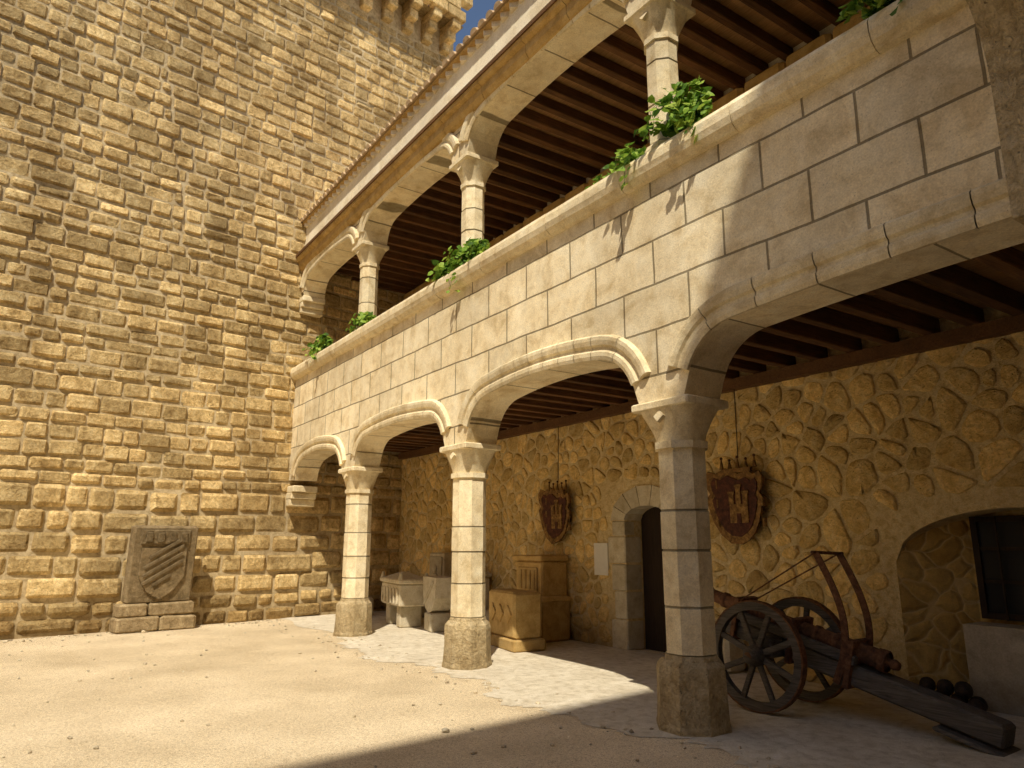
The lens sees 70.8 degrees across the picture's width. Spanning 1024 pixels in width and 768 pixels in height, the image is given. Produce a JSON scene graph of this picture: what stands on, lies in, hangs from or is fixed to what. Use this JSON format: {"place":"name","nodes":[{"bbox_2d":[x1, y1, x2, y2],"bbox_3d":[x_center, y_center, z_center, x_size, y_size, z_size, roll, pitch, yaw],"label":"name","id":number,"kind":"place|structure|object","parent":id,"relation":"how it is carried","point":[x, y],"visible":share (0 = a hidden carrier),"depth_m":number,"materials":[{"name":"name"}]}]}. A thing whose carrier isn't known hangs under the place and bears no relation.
{"place":"outdoors","nodes":[
{"label":"outdoors","id":0,"kind":"place"},
{"bbox_2d":[0,619,747,767],"bbox_3d":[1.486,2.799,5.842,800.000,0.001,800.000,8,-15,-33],"label":"gravel ground","id":1,"kind":"structure","parent":0,"point":[250,703],"depth_m":6.37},
{"bbox_2d":[109,525,198,633],"bbox_3d":[-6.103,3.344,12.445,1.272,1.770,0.538,11,-17,-42],"label":"heraldic stele","id":2,"kind":"object","parent":1,"relation":"on","point":[156,591],"visible":1,"depth_m":12.27,"materials":[{"name":"stone"}]},
{"bbox_2d":[0,0,452,639],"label":"tower wall","id":3,"kind":"structure","parent":1,"relation":"on","point":[374,12],"depth_m":13.68,"materials":[{"name":"beige stone"}]},
{"bbox_2d":[0,0,445,634],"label":"stone blocks","id":4,"kind":"structure","parent":3,"relation":"attached to","point":[50,496],"depth_m":13.66,"materials":[{"name":"beige stone"}]},
{"bbox_2d":[359,0,472,56],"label":"corbels","id":5,"kind":"object","parent":3,"relation":"attached to","point":[447,18],"visible":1,"depth_m":19.02,"materials":[{"name":"beige stone"}]},
{"bbox_2d":[0,619,778,767],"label":"ground pebbles","id":6,"kind":"object","parent":1,"relation":"on","point":[445,730],"visible":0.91,"depth_m":7.64,"materials":[{"name":"brown stone"}]},
{"bbox_2d":[428,0,501,50],"label":"sky","id":7,"kind":"structure","parent":0,"point":[479,9],"materials":[{"name":"blue"}]},
{"bbox_2d":[281,611,1023,767],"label":"arcade paving","id":8,"kind":"structure","parent":0,"point":[848,728],"depth_m":6.50,"materials":[{"name":"beige stone"}]},
{"bbox_2d":[380,571,428,627],"bbox_3d":[-1.962,3.883,13.045,0.588,0.934,1.162,6,-14,-25],"label":"stone font","id":9,"kind":"object","parent":8,"relation":"on","point":[402,598],"visible":0.96,"depth_m":12.64,"materials":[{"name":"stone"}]},
{"bbox_2d":[423,576,451,632],"bbox_3d":[-1.260,3.727,12.209,0.360,0.886,0.800,5,-13,-22],"label":"stone block","id":10,"kind":"object","parent":8,"relation":"on","point":[437,597],"visible":0.91,"depth_m":11.97,"materials":[{"name":"beige stone"}]},
{"bbox_2d":[429,552,451,612],"bbox_3d":[-1.407,3.934,14.039,0.324,1.261,0.601,8,-15,-33],"label":"relief slab","id":11,"kind":"object","parent":8,"relation":"on","point":[440,563],"depth_m":13.93,"materials":[{"name":"stone"}]},
{"bbox_2d":[286,394,728,656],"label":"columns","id":12,"kind":"structure","parent":8,"relation":"on","point":[679,425],"depth_m":6.20,"materials":[{"name":"beige stone"}]},
{"bbox_2d":[289,0,1023,481],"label":"facade wall","id":13,"kind":"structure","parent":12,"relation":"on","point":[895,132],"depth_m":6.27,"materials":[{"name":"beige stone"}]},
{"bbox_2d":[302,332,332,359],"bbox_3d":[-3.765,-0.661,14.120,0.570,0.770,0.589,8,-15,-33],"label":"plant","id":14,"kind":"object","parent":13,"relation":"on","point":[324,342],"visible":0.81,"depth_m":14.07,"materials":[{"name":"green plant"}]},
{"bbox_2d":[345,311,376,332],"bbox_3d":[-2.540,-1.078,12.437,0.518,0.398,0.847,8,-15,-33],"label":"plant","id":15,"kind":"object","parent":13,"relation":"on","point":[362,319],"visible":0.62,"depth_m":12.30,"materials":[{"name":"green plant"}]},
{"bbox_2d":[304,0,523,227],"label":"eave sawtooth","id":16,"kind":"object","parent":13,"relation":"attached to","point":[513,6],"visible":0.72,"depth_m":11.47,"materials":[{"name":"beige stone"}]},
{"bbox_2d":[296,0,556,257],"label":"facade fascia","id":17,"kind":"structure","parent":13,"relation":"attached to","point":[464,89],"depth_m":10.34,"materials":[{"name":"beige stone"}]},
{"bbox_2d":[305,0,550,244],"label":"cornice","id":18,"kind":"structure","parent":13,"relation":"attached to","point":[523,14],"depth_m":10.90,"materials":[{"name":"beige stone"}]},
{"bbox_2d":[425,258,454,281],"bbox_3d":[-0.976,-1.577,10.120,0.578,0.421,0.539,8,-15,-33],"label":"plant","id":19,"kind":"object","parent":13,"relation":"on","point":[440,272],"visible":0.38,"depth_m":10.01,"materials":[{"name":"green plant"}]},
{"bbox_2d":[296,0,591,270],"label":"wooden beam","id":20,"kind":"structure","parent":13,"relation":"attached to","point":[550,23],"depth_m":10.04,"materials":[{"name":"brown wood"}]},
{"bbox_2d":[442,237,489,292],"bbox_3d":[-0.588,-1.565,9.543,0.543,0.789,0.807,8,-15,-33],"label":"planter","id":21,"kind":"object","parent":13,"relation":"on","point":[470,249],"visible":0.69,"depth_m":9.54,"materials":[{"name":"green plant"}]},
{"bbox_2d":[299,0,695,330],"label":"upper columns","id":22,"kind":"structure","parent":13,"relation":"on","point":[657,25],"depth_m":9.78,"materials":[{"name":"stone"}]},
{"bbox_2d":[335,0,868,293],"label":"ceiling rafters","id":23,"kind":"object","parent":13,"relation":"attached to","point":[425,229],"visible":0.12,"depth_m":10.74,"materials":[{"name":"brown wood"}]},
{"bbox_2d":[436,0,852,209],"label":"ceiling beams","id":24,"kind":"structure","parent":23,"relation":"on","point":[806,15],"depth_m":9.18,"materials":[{"name":"brown wood"}]},
{"bbox_2d":[585,142,646,190],"bbox_3d":[1.041,-2.087,7.165,0.632,0.637,0.815,8,-15,-33],"label":"plant","id":25,"kind":"object","parent":13,"relation":"on","point":[627,155],"visible":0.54,"depth_m":6.94,"materials":[{"name":"green plant"}]},
{"bbox_2d":[290,0,967,380],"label":"parapet coping","id":26,"kind":"object","parent":13,"relation":"on","point":[860,44],"visible":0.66,"depth_m":6.20,"materials":[{"name":"beige stone"}]},
{"bbox_2d":[290,0,1011,475],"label":"arch moldings","id":27,"kind":"structure","parent":13,"relation":"attached to","point":[944,220],"depth_m":5.96,"materials":[{"name":"beige stone"}]},
{"bbox_2d":[634,76,714,142],"bbox_3d":[1.509,-2.388,6.555,0.655,0.838,0.715,8,-15,-33],"label":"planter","id":28,"kind":"object","parent":13,"relation":"on","point":[693,107],"visible":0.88,"depth_m":6.53,"materials":[{"name":"green plant"}]},
{"bbox_2d":[383,247,1023,459],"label":"ceiling joists","id":29,"kind":"object","parent":13,"relation":"attached to","point":[813,335],"visible":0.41,"depth_m":7.31,"materials":[{"name":"brown wood"}]},
{"bbox_2d":[538,426,570,543],"bbox_3d":[0.668,1.556,11.620,0.077,2.010,0.827,8,-15,-33],"label":"heraldic shield","id":30,"kind":"object","parent":29,"relation":"hanging from","point":[554,512],"visible":1,"depth_m":11.45,"materials":[{"name":"paint"}]},
{"bbox_2d":[706,389,767,543],"bbox_3d":[2.669,0.926,8.756,0.077,2.000,0.867,8,-15,-33],"label":"heraldic shield","id":31,"kind":"object","parent":29,"relation":"hanging from","point":[736,502],"visible":1,"depth_m":8.59,"materials":[{"name":"paint"}]},
{"bbox_2d":[825,243,1023,328],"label":"ceiling boards","id":32,"kind":"object","parent":29,"relation":"on","point":[985,271],"depth_m":6.10,"materials":[{"name":"brown wood"}]},
{"bbox_2d":[836,0,901,24],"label":"plant","id":33,"kind":"object","parent":13,"relation":"on","point":[853,7],"visible":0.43,"depth_m":5.07,"materials":[{"name":"green plant"}]},
{"bbox_2d":[966,0,1023,224],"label":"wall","id":34,"kind":"structure","parent":13,"relation":"attached to","point":[999,25],"depth_m":4.11,"materials":[{"name":"beige stone"}]},
{"bbox_2d":[488,588,545,652],"bbox_3d":[0.041,3.369,10.346,0.502,0.792,1.008,5,-13,-24],"label":"carved block","id":35,"kind":"object","parent":8,"relation":"on","point":[515,620],"depth_m":9.98,"materials":[{"name":"stone"}]},
{"bbox_2d":[333,598,731,736],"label":"column bases","id":36,"kind":"object","parent":8,"relation":"on","point":[692,697],"visible":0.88,"depth_m":5.78,"materials":[{"name":"beige stone"}]},
{"bbox_2d":[512,555,570,641],"bbox_3d":[0.434,3.320,11.250,0.588,1.263,0.867,8,-15,-33],"label":"pedestal block","id":37,"kind":"object","parent":8,"relation":"on","point":[545,576],"depth_m":10.99,"materials":[{"name":"stone"}]},
{"bbox_2d":[368,572,744,673],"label":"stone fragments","id":38,"kind":"object","parent":8,"relation":"on","point":[731,652],"visible":0.08,"depth_m":8.28,"materials":[{"name":"beige stone"}]},
{"bbox_2d":[398,307,1023,690],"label":"wall stones","id":39,"kind":"object","parent":8,"relation":"on","point":[915,514],"visible":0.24,"depth_m":7.71,"materials":[{"name":"beige stone"}]},
{"bbox_2d":[594,543,608,574],"bbox_3d":[1.319,2.586,10.641,0.018,0.460,0.300,8,-15,-33],"label":"info plaque","id":40,"kind":"object","parent":39,"relation":"attached to","point":[601,562],"visible":1,"depth_m":10.63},
{"bbox_2d":[608,485,660,649],"bbox_3d":[1.979,2.542,9.949,0.332,2.246,1.574,8,-15,-33],"label":"door surround","id":41,"kind":"object","parent":39,"relation":"attached to","point":[628,504],"visible":0.52,"depth_m":10.24,"materials":[{"name":"beige stone"}]},
{"bbox_2d":[641,507,666,651],"bbox_3d":[2.156,2.700,10.035,0.060,2.180,0.960,8,-15,-33],"label":"door leaf","id":42,"kind":"object","parent":41,"relation":"in","point":[654,611],"visible":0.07,"depth_m":10.19,"materials":[{"name":"brown wood"}]},
{"bbox_2d":[486,7,862,244],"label":"gallery wall","id":43,"kind":"structure","parent":39,"relation":"on","point":[829,29],"depth_m":9.12,"materials":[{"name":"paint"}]},
{"bbox_2d":[300,0,518,223],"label":"roof tiles","id":44,"kind":"object","parent":43,"relation":"attached to","point":[482,23],"visible":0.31,"depth_m":11.41,"materials":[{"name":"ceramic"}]},
{"bbox_2d":[404,6,869,299],"bbox_3d":[3.213,-3.810,9.096,0.196,0.286,20.438,8,-15,-33],"label":"ceiling wallplate","id":45,"kind":"object","parent":43,"relation":"attached to","point":[805,50],"visible":0.24,"depth_m":9.34,"materials":[{"name":"brown wood"}]},
{"bbox_2d":[896,509,1023,700],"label":"wall niche","id":46,"kind":"object","parent":39,"relation":"attached to","point":[939,592],"visible":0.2,"depth_m":6.97,"materials":[{"name":"beige stone"}]},
{"bbox_2d":[963,622,1023,716],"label":"stone block","id":47,"kind":"structure","parent":46,"relation":"attached to","point":[995,655],"depth_m":6.39,"materials":[{"name":"grey stone"}]},
{"bbox_2d":[969,515,1023,621],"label":"window frame","id":48,"kind":"object","parent":46,"relation":"attached to","point":[981,580],"visible":1,"depth_m":6.75,"materials":[{"name":"brown wood"}]},
{"bbox_2d":[977,522,1023,614],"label":"window glass","id":49,"kind":"object","parent":48,"relation":"in","point":[1010,534],"visible":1,"depth_m":6.70,"materials":[{"name":"black glass"}]},
{"bbox_2d":[713,551,1020,756],"bbox_3d":[2.827,2.197,6.266,1.043,1.460,2.793,8,-15,-33],"label":"cannon","id":50,"kind":"object","parent":8,"relation":"on","point":[768,632],"visible":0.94,"depth_m":6.21,"materials":[{"name":"brown wood"}]},
{"bbox_2d":[919,677,987,710],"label":"cannonballs","id":51,"kind":"object","parent":8,"relation":"on","point":[964,691],"visible":0.35,"depth_m":6.35,"materials":[{"name":"metal"}]}
]}

